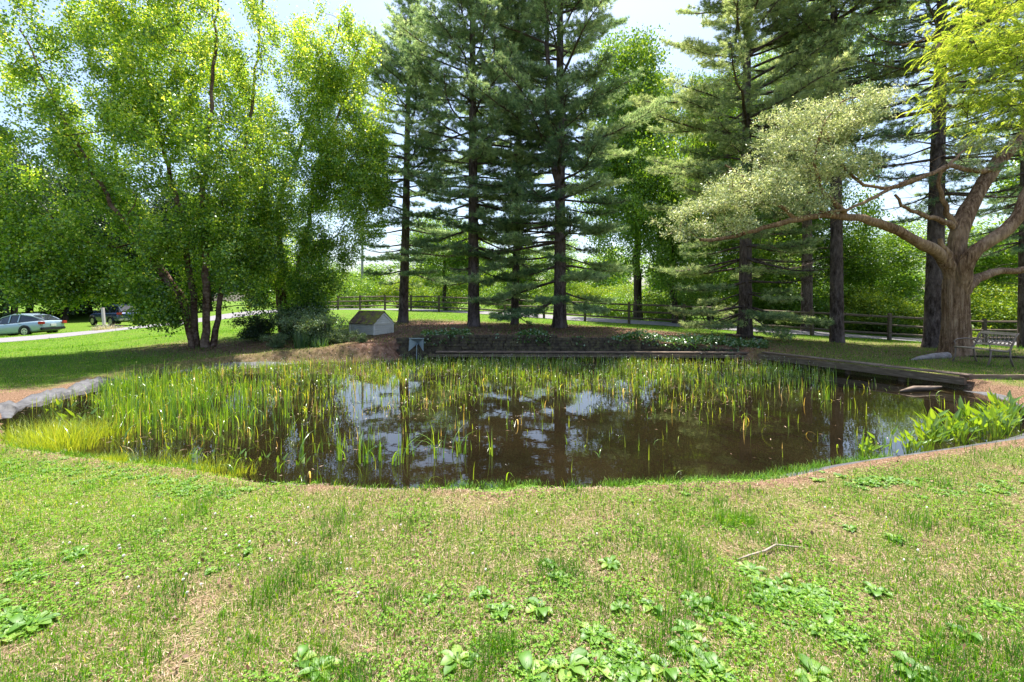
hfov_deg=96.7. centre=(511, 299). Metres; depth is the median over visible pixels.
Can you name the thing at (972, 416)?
pickerelweed
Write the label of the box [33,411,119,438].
lime grass tuft
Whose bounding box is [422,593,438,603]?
broadleaf weed
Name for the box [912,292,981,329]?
bush
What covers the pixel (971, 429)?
pickerelweed
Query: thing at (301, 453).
reed clump
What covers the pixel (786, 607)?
broadleaf weed
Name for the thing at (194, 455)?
pickerelweed
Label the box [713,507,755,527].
grass tuft
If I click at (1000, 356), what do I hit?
fallen branch
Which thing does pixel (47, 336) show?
driveway
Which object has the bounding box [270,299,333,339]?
shrub
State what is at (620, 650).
broadleaf weed
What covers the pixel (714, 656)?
broadleaf weed
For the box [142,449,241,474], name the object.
lime grass tuft
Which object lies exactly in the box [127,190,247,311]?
shade tree
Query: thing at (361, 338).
shrub
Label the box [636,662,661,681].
broadleaf weed
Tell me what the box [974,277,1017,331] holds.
bush
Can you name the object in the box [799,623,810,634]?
broadleaf weed
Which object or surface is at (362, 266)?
utility pole
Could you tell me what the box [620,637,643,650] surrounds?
broadleaf weed
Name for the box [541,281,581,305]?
bush
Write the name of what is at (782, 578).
broadleaf weed
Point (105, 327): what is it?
flowering plant
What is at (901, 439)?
pickerelweed
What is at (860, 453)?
reed clump
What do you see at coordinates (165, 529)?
broadleaf weed
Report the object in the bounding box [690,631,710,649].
broadleaf weed
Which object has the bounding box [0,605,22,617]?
broadleaf weed
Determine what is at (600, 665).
broadleaf weed
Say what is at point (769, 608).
broadleaf weed
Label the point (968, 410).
pickerelweed
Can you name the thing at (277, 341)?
shrub
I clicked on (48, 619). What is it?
broadleaf weed
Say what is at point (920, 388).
driftwood
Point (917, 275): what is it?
hedgerow tree
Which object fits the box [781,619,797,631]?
broadleaf weed
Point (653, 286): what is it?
hedgerow tree
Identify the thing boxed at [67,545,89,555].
broadleaf weed
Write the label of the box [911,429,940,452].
pickerelweed
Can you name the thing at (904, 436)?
pickerelweed
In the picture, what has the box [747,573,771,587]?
broadleaf weed
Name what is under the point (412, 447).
reed clump
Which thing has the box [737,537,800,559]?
fallen stick
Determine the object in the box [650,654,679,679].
broadleaf weed
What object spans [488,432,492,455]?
reed clump
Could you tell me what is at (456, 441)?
reed clump
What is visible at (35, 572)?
broadleaf weed
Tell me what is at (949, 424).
pickerelweed
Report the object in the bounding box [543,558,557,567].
broadleaf weed
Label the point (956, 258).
oak tree
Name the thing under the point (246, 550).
broadleaf weed
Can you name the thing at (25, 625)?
broadleaf weed
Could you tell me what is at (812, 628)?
broadleaf weed
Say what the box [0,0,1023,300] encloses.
sky
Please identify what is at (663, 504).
grass tuft
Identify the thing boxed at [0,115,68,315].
shade tree
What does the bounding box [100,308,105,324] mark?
marker post
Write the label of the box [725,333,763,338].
fallen log
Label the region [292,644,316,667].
broadleaf weed
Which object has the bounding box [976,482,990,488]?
broadleaf weed
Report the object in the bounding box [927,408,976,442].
pickerelweed
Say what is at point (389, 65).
white pine
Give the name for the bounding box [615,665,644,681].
broadleaf weed
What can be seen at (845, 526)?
broadleaf weed
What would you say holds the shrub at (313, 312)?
on the ground at (356, 351)
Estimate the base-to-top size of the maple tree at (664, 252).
11.879 m
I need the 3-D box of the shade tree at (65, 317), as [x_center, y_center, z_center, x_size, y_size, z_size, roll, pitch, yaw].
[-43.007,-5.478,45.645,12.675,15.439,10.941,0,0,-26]
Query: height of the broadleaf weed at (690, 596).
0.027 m
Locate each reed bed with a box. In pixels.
[32,354,1007,480]
[42,358,305,443]
[43,353,835,410]
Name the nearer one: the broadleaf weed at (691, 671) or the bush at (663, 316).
the broadleaf weed at (691, 671)
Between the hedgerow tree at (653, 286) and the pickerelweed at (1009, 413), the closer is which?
the pickerelweed at (1009, 413)
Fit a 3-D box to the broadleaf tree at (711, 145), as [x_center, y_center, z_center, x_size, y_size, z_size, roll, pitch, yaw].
[12.786,-7.157,29.835,8.722,18.159,6.609,0,0,33]
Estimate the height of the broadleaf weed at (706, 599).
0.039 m
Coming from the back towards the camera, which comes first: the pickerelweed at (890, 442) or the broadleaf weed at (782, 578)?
the pickerelweed at (890, 442)
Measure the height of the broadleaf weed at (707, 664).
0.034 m
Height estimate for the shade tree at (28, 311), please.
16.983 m
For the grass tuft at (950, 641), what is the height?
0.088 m
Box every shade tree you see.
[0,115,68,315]
[18,153,127,312]
[29,166,145,319]
[42,168,151,314]
[82,173,138,310]
[122,175,242,311]
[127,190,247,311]
[233,228,314,308]
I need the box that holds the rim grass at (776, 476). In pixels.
[0,431,896,491]
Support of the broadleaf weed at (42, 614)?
on the ground at (356, 351)
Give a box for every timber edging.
[429,351,748,358]
[758,352,972,388]
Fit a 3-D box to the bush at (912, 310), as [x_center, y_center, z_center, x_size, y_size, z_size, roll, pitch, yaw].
[21.612,0.796,25.980,7.248,2.784,6.869,0,0,5]
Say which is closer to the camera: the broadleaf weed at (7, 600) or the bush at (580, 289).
the broadleaf weed at (7, 600)
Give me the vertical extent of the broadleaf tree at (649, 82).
20.101 m
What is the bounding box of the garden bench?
[952,331,1018,366]
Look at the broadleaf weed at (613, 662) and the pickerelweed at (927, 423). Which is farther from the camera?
the pickerelweed at (927, 423)
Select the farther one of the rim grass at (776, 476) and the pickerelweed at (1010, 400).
the pickerelweed at (1010, 400)
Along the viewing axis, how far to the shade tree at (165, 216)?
47.81 m
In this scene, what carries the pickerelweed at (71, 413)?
in the pond water
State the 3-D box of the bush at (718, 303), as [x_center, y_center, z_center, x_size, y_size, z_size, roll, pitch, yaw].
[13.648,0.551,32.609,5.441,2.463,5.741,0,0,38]
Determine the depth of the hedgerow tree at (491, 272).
71.70 m
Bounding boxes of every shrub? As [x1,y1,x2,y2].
[224,312,289,340]
[258,331,289,347]
[263,302,333,340]
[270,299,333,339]
[274,313,339,344]
[298,310,350,338]
[332,328,359,343]
[349,331,366,342]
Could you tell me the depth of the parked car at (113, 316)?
35.78 m
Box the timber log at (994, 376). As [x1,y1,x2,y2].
[960,374,1023,379]
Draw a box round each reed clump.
[223,457,246,474]
[296,426,313,459]
[324,424,345,461]
[358,415,387,465]
[371,423,384,460]
[392,433,425,465]
[407,432,418,456]
[413,426,447,458]
[444,430,469,452]
[456,432,468,456]
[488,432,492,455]
[823,380,831,399]
[853,425,868,458]
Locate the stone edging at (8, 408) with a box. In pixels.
[0,361,1023,489]
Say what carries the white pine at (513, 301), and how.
on the ground at (356, 351)
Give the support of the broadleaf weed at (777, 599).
on the ground at (356, 351)
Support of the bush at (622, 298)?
on the ground at (356, 351)
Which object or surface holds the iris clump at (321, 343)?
on the ground at (356, 351)
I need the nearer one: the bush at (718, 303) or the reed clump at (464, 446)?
the reed clump at (464, 446)
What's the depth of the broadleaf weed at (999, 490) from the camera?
3.86 m
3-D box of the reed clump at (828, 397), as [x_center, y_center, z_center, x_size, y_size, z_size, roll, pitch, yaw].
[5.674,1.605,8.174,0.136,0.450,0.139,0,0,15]
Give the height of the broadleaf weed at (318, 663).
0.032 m
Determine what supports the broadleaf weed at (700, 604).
on the ground at (356, 351)
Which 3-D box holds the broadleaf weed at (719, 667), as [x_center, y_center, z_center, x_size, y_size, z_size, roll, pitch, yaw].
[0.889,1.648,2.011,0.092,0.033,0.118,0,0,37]
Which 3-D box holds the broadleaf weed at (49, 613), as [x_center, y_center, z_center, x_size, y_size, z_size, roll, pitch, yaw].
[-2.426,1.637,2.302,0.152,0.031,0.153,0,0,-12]
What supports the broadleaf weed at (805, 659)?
on the ground at (356, 351)
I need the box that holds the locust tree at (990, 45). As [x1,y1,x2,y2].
[895,0,1023,157]
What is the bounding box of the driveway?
[0,309,1016,344]
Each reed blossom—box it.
[51,359,978,464]
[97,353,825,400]
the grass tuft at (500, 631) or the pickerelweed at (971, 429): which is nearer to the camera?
the grass tuft at (500, 631)
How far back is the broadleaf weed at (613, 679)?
2.00 m
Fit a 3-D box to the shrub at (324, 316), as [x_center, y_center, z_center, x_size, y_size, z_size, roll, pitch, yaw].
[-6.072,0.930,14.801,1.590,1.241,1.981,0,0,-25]
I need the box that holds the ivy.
[419,326,773,354]
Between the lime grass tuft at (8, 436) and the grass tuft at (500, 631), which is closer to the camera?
the grass tuft at (500, 631)
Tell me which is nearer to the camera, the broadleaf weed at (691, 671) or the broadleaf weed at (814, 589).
the broadleaf weed at (691, 671)
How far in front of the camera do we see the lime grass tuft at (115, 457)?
4.84 m
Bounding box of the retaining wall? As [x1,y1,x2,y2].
[396,334,737,358]
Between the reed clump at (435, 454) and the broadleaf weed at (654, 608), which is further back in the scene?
the reed clump at (435, 454)
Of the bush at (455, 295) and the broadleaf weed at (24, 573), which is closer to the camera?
the broadleaf weed at (24, 573)
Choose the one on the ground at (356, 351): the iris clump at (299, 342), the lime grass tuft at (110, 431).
the iris clump at (299, 342)
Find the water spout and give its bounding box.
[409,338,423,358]
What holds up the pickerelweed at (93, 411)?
in the pond water
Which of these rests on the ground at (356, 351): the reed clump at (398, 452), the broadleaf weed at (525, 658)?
the broadleaf weed at (525, 658)
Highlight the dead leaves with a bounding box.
[1,360,1022,681]
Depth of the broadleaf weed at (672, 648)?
2.14 m
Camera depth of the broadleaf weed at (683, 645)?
2.19 m
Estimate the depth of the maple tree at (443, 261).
35.51 m
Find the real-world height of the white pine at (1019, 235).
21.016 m
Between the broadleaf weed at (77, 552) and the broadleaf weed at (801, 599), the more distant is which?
the broadleaf weed at (77, 552)
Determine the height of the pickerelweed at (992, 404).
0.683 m
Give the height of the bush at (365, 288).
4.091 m
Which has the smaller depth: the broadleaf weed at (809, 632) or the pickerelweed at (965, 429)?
the broadleaf weed at (809, 632)
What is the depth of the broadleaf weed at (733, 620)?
2.32 m
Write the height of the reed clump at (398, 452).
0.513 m
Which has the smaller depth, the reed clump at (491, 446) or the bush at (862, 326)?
the reed clump at (491, 446)
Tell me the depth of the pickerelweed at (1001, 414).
6.24 m
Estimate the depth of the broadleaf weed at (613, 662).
2.08 m
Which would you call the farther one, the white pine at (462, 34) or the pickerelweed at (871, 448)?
the white pine at (462, 34)
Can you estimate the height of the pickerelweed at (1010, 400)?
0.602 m
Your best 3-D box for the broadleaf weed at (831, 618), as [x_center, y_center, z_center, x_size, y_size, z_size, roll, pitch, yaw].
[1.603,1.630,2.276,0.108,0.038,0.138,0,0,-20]
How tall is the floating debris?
0.001 m
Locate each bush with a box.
[268,284,354,307]
[288,277,380,307]
[323,270,387,308]
[370,274,435,307]
[388,286,462,308]
[430,275,492,309]
[482,283,538,309]
[524,278,552,307]
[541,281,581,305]
[566,282,619,314]
[572,283,651,300]
[578,288,668,317]
[610,290,668,317]
[629,288,703,322]
[668,291,737,322]
[718,290,791,325]
[718,296,783,324]
[738,284,829,327]
[818,282,899,326]
[821,290,996,337]
[844,301,923,331]
[908,283,1017,328]
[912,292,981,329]
[971,293,1017,336]
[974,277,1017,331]
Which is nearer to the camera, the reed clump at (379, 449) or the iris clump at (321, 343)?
the reed clump at (379, 449)
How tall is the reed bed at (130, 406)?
0.626 m
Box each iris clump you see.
[286,329,310,347]
[310,336,327,347]
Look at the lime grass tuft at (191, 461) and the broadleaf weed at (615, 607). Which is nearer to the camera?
the broadleaf weed at (615, 607)
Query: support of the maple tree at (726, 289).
on the ground at (356, 351)
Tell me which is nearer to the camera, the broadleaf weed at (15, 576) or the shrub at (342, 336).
the broadleaf weed at (15, 576)
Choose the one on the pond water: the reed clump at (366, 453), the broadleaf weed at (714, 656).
the reed clump at (366, 453)
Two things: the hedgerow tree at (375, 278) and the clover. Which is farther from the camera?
the hedgerow tree at (375, 278)
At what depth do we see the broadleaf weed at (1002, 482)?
4.06 m
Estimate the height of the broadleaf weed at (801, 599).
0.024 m
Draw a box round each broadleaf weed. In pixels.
[0,593,11,607]
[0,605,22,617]
[0,610,15,627]
[0,613,36,630]
[0,622,25,641]
[2,568,29,582]
[5,602,38,614]
[7,612,41,625]
[9,558,31,568]
[9,613,60,638]
[10,568,33,578]
[13,620,38,628]
[20,610,57,633]
[21,612,51,632]
[23,561,40,567]
[24,568,42,578]
[24,573,47,583]
[30,571,53,580]
[62,550,87,560]
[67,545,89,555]
[69,479,84,484]
[152,527,168,533]
[204,566,222,574]
[221,494,235,498]
[241,546,253,553]
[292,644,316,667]
[296,655,340,681]
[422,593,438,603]
[440,645,479,675]
[468,585,490,600]
[485,602,513,618]
[513,650,550,681]
[526,596,552,616]
[541,647,588,681]
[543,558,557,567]
[548,570,570,587]
[578,621,614,645]
[583,649,612,680]
[597,555,620,569]
[601,669,617,681]
[606,651,620,667]
[608,643,625,664]
[611,597,631,613]
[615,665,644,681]
[616,648,642,663]
[616,667,649,681]
[617,661,639,681]
[618,643,635,658]
[618,658,636,669]
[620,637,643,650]
[631,664,652,679]
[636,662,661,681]
[639,598,663,612]
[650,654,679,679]
[665,635,690,656]
[667,640,680,654]
[670,619,705,642]
[676,636,702,656]
[676,650,689,661]
[677,666,701,681]
[680,594,696,605]
[682,652,710,673]
[684,590,700,601]
[685,645,718,669]
[689,596,714,610]
[689,657,717,681]
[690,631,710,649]
[692,598,705,612]
[693,612,712,622]
[703,663,724,681]
[705,651,736,681]
[711,612,738,625]
[723,612,748,633]
[734,560,767,575]
[742,617,756,632]
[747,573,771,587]
[750,592,781,612]
[757,587,779,601]
[761,595,773,610]
[762,587,788,605]
[763,581,790,596]
[769,601,788,610]
[775,572,792,584]
[781,584,808,604]
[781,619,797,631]
[795,653,830,681]
[799,596,821,612]
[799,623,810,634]
[800,582,828,604]
[807,582,829,596]
[809,621,833,639]
[811,604,834,617]
[819,613,843,636]
[823,599,848,615]
[828,628,854,642]
[842,524,857,531]
[844,624,868,636]
[844,632,869,652]
[861,581,892,595]
[883,532,904,542]
[890,651,939,681]
[945,622,981,640]
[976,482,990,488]
[977,597,1014,611]
[989,488,1010,493]
[996,480,1010,485]
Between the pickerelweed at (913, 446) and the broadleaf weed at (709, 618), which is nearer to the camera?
the broadleaf weed at (709, 618)
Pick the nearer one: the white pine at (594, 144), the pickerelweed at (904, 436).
the pickerelweed at (904, 436)
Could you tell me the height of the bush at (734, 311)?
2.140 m
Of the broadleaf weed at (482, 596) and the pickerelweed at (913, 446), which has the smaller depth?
the broadleaf weed at (482, 596)
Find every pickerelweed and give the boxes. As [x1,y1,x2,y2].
[46,397,77,409]
[57,408,80,421]
[79,408,102,419]
[189,446,201,462]
[296,453,310,464]
[858,436,889,458]
[865,437,882,457]
[867,424,898,456]
[897,430,927,453]
[897,431,915,454]
[900,430,922,452]
[910,410,962,438]
[910,417,944,451]
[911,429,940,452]
[913,402,963,439]
[916,416,951,439]
[918,419,953,443]
[919,413,947,441]
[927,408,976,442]
[935,396,965,431]
[941,413,966,438]
[943,416,976,434]
[947,417,981,443]
[957,405,987,438]
[961,410,992,427]
[965,401,996,428]
[970,404,989,432]
[973,403,1013,432]
[975,397,1006,411]
[976,388,1019,416]
[978,398,1020,438]
[978,406,1021,430]
[987,395,1013,426]
[987,396,1023,429]
[987,401,1016,418]
[987,404,1022,435]
[990,391,1023,414]
[991,406,1022,428]
[993,390,1023,423]
[997,395,1023,418]
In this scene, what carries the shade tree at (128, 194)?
on the ground at (356, 351)
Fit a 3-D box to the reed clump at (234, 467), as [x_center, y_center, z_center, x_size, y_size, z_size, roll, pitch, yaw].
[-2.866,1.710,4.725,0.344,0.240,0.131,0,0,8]
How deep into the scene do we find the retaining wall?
13.96 m
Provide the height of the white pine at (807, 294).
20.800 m
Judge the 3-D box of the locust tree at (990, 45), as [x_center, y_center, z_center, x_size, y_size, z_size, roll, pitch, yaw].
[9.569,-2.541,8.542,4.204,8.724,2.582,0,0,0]
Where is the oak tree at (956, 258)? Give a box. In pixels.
[645,31,1023,356]
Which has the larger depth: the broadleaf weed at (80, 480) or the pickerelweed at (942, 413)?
the pickerelweed at (942, 413)
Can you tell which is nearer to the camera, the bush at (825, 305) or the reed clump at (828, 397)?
the reed clump at (828, 397)
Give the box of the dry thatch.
[0,353,1023,681]
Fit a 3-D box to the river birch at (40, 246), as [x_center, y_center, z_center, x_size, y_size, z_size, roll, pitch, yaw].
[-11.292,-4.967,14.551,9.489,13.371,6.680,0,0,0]
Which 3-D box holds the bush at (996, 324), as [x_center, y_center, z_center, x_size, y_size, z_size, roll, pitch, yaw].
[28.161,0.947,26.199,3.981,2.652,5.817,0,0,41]
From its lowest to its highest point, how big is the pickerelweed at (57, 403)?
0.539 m
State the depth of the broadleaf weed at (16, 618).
2.31 m
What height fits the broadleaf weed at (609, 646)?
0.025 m
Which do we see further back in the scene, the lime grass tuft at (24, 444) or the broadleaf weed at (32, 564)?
the lime grass tuft at (24, 444)
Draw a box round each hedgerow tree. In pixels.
[304,262,382,283]
[336,263,399,302]
[384,255,450,294]
[429,245,507,302]
[538,253,601,294]
[553,244,650,295]
[640,262,668,295]
[875,261,924,300]
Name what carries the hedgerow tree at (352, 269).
on the ground at (356, 351)
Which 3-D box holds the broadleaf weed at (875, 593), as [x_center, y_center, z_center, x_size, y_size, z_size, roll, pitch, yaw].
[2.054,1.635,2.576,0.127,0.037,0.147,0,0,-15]
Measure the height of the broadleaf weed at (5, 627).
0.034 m
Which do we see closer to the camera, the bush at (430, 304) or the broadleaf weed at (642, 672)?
the broadleaf weed at (642, 672)
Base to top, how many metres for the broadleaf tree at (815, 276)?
20.639 m
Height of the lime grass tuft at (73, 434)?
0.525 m
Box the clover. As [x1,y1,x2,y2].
[0,380,1023,681]
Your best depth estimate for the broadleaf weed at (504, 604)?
2.42 m
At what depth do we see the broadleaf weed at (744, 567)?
2.78 m
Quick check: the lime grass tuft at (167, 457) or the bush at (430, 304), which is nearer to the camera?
the lime grass tuft at (167, 457)
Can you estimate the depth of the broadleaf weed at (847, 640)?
2.19 m
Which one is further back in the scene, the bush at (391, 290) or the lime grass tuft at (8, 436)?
the bush at (391, 290)
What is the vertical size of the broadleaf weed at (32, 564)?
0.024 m
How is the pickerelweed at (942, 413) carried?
in the pond water
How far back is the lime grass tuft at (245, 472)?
4.73 m
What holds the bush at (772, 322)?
on the ground at (356, 351)
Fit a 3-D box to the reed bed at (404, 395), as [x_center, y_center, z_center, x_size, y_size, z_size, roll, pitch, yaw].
[-0.077,1.695,8.917,16.961,0.250,9.184,0,0,0]
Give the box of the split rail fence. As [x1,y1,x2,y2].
[326,295,1016,345]
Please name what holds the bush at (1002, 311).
on the ground at (356, 351)
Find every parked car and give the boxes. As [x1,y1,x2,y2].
[0,313,66,335]
[89,304,139,324]
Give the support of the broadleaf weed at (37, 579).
on the ground at (356, 351)
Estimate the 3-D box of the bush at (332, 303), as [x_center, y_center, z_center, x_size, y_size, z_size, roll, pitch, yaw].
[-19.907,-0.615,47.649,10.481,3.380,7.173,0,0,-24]
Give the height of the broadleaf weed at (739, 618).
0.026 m
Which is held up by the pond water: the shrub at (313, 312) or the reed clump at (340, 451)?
the reed clump at (340, 451)
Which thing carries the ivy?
on the retaining wall
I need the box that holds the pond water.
[0,359,1023,491]
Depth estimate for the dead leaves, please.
2.49 m
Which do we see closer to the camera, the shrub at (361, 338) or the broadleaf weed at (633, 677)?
the broadleaf weed at (633, 677)
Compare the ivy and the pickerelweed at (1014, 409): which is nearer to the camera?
the pickerelweed at (1014, 409)
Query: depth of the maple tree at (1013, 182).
26.28 m
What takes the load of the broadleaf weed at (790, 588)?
on the ground at (356, 351)
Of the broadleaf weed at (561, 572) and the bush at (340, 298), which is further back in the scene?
the bush at (340, 298)
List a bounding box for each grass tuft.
[0,410,80,446]
[0,411,120,453]
[0,433,54,450]
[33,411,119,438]
[87,418,137,438]
[90,605,145,628]
[92,447,137,463]
[107,444,188,465]
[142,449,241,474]
[194,455,259,479]
[227,626,274,657]
[473,623,522,654]
[485,568,519,585]
[624,488,692,515]
[643,492,761,529]
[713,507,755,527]
[916,621,985,658]
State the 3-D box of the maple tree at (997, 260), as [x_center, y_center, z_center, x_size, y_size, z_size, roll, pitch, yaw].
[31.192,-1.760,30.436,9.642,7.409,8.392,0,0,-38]
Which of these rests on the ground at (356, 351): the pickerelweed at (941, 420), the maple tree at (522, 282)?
the maple tree at (522, 282)
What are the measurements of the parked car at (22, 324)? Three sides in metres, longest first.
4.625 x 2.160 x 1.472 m
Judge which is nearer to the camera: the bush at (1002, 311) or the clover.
the clover
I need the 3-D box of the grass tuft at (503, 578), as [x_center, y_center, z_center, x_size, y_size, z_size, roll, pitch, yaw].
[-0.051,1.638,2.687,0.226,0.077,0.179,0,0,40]
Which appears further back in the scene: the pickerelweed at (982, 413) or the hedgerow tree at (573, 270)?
the hedgerow tree at (573, 270)
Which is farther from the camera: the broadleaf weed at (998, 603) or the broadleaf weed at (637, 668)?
the broadleaf weed at (998, 603)
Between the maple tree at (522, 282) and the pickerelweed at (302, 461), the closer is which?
the pickerelweed at (302, 461)
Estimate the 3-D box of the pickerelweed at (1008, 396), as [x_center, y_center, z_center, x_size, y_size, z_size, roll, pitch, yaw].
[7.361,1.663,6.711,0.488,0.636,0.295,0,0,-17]
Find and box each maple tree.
[396,210,491,310]
[480,238,581,310]
[586,126,735,322]
[686,254,788,318]
[704,214,847,325]
[813,209,988,330]
[911,215,1018,300]
[967,118,1019,262]
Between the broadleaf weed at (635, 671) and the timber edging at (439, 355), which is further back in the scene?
the timber edging at (439, 355)
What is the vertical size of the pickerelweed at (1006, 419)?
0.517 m
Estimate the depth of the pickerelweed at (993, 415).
5.92 m
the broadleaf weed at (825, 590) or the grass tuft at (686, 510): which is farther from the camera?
the grass tuft at (686, 510)
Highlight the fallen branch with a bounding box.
[970,355,1023,357]
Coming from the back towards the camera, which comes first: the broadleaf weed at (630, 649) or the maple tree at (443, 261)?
the maple tree at (443, 261)
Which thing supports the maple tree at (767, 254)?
on the ground at (356, 351)
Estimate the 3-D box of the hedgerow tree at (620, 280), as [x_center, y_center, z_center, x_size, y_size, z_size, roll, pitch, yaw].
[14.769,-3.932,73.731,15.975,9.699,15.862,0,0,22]
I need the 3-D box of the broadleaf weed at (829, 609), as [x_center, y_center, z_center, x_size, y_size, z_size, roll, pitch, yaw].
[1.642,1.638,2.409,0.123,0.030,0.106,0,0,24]
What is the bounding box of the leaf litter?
[91,318,960,364]
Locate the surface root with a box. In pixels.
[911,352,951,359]
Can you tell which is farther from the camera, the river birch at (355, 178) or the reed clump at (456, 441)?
the river birch at (355, 178)
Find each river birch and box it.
[0,0,318,347]
[222,0,404,334]
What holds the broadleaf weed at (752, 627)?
on the ground at (356, 351)
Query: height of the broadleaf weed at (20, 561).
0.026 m
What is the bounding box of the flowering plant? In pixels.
[91,322,123,330]
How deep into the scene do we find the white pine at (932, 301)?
15.01 m
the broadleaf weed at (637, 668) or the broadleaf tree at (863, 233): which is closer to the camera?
the broadleaf weed at (637, 668)
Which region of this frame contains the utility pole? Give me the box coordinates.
[351,231,369,307]
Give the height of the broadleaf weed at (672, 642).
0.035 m
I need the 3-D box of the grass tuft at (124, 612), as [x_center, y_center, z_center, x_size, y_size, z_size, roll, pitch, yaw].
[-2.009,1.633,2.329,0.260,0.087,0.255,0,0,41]
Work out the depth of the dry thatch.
2.64 m
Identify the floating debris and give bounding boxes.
[23,360,897,475]
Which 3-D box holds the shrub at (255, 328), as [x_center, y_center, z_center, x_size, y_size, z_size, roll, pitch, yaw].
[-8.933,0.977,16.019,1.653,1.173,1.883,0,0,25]
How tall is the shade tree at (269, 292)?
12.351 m
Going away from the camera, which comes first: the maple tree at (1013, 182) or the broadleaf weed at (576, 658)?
the broadleaf weed at (576, 658)
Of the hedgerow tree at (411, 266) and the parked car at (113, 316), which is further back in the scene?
the hedgerow tree at (411, 266)
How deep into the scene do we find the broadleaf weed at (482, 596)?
2.55 m
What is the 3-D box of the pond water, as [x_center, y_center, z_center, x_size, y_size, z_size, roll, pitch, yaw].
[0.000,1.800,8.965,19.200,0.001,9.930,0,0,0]
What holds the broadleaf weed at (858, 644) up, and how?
on the ground at (356, 351)
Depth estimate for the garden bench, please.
11.28 m
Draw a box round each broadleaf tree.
[565,22,727,319]
[654,57,779,320]
[677,70,849,292]
[732,4,905,323]
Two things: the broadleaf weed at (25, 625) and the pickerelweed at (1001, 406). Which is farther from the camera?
the pickerelweed at (1001, 406)
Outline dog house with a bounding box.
[348,310,394,334]
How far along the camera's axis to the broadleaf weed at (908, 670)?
2.03 m
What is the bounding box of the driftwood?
[899,386,941,391]
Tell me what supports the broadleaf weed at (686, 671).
on the ground at (356, 351)
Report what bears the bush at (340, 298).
on the ground at (356, 351)
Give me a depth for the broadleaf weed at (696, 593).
2.54 m
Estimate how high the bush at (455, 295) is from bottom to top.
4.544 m
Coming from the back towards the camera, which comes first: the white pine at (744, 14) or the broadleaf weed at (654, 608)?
the white pine at (744, 14)
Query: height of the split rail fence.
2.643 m
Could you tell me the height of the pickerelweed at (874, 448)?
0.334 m
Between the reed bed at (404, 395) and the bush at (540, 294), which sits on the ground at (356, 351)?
the bush at (540, 294)
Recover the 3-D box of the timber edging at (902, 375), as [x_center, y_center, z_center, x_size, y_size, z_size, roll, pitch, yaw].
[8.170,1.719,11.133,0.349,0.463,4.611,0,0,-24]
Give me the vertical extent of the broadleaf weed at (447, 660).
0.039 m
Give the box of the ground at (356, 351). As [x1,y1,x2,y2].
[0,301,1023,681]
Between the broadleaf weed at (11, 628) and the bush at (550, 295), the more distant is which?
the bush at (550, 295)
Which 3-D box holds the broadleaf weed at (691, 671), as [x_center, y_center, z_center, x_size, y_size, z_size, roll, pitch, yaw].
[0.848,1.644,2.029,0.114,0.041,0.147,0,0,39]
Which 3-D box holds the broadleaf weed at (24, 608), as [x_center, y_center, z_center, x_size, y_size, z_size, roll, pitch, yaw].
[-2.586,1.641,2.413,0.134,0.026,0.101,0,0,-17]
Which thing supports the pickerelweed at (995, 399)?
in the pond water
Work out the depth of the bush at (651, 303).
34.39 m
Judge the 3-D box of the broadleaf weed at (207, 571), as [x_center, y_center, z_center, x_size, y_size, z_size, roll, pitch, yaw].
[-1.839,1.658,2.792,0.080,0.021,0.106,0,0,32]
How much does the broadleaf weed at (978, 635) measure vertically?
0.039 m
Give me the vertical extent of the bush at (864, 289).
2.898 m
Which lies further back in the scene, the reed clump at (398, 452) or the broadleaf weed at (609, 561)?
the reed clump at (398, 452)
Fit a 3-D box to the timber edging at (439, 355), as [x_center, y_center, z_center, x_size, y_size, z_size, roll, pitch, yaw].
[2.277,1.737,13.691,9.553,0.366,0.379,0,0,1]
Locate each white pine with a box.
[343,0,468,322]
[385,0,546,326]
[447,0,590,324]
[449,0,673,327]
[628,0,898,340]
[712,0,978,342]
[734,0,891,331]
[811,0,1023,347]
[908,0,1023,347]
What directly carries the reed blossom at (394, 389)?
attached to the reed bed at (404, 395)
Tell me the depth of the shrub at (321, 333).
14.11 m
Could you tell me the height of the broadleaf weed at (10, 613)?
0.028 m
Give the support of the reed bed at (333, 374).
in the pond water
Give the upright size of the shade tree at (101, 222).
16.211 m
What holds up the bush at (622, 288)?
on the ground at (356, 351)
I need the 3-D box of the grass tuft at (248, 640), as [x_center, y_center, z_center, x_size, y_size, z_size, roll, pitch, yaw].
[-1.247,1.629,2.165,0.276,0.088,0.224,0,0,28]
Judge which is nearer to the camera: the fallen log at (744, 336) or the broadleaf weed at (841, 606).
the broadleaf weed at (841, 606)
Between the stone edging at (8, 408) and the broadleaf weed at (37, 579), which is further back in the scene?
the stone edging at (8, 408)
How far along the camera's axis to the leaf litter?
15.92 m
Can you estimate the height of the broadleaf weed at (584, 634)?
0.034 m
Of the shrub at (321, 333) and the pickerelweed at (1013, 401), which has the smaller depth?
the pickerelweed at (1013, 401)
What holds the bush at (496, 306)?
on the ground at (356, 351)
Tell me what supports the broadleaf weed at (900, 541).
on the ground at (356, 351)
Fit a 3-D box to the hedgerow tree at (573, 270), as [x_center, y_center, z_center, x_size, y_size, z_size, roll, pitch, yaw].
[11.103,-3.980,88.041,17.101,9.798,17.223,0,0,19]
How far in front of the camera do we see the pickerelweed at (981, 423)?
5.94 m
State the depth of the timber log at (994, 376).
9.17 m
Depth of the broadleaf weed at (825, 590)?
2.59 m
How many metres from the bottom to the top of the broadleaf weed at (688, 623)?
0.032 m
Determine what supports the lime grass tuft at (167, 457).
on the ground at (356, 351)

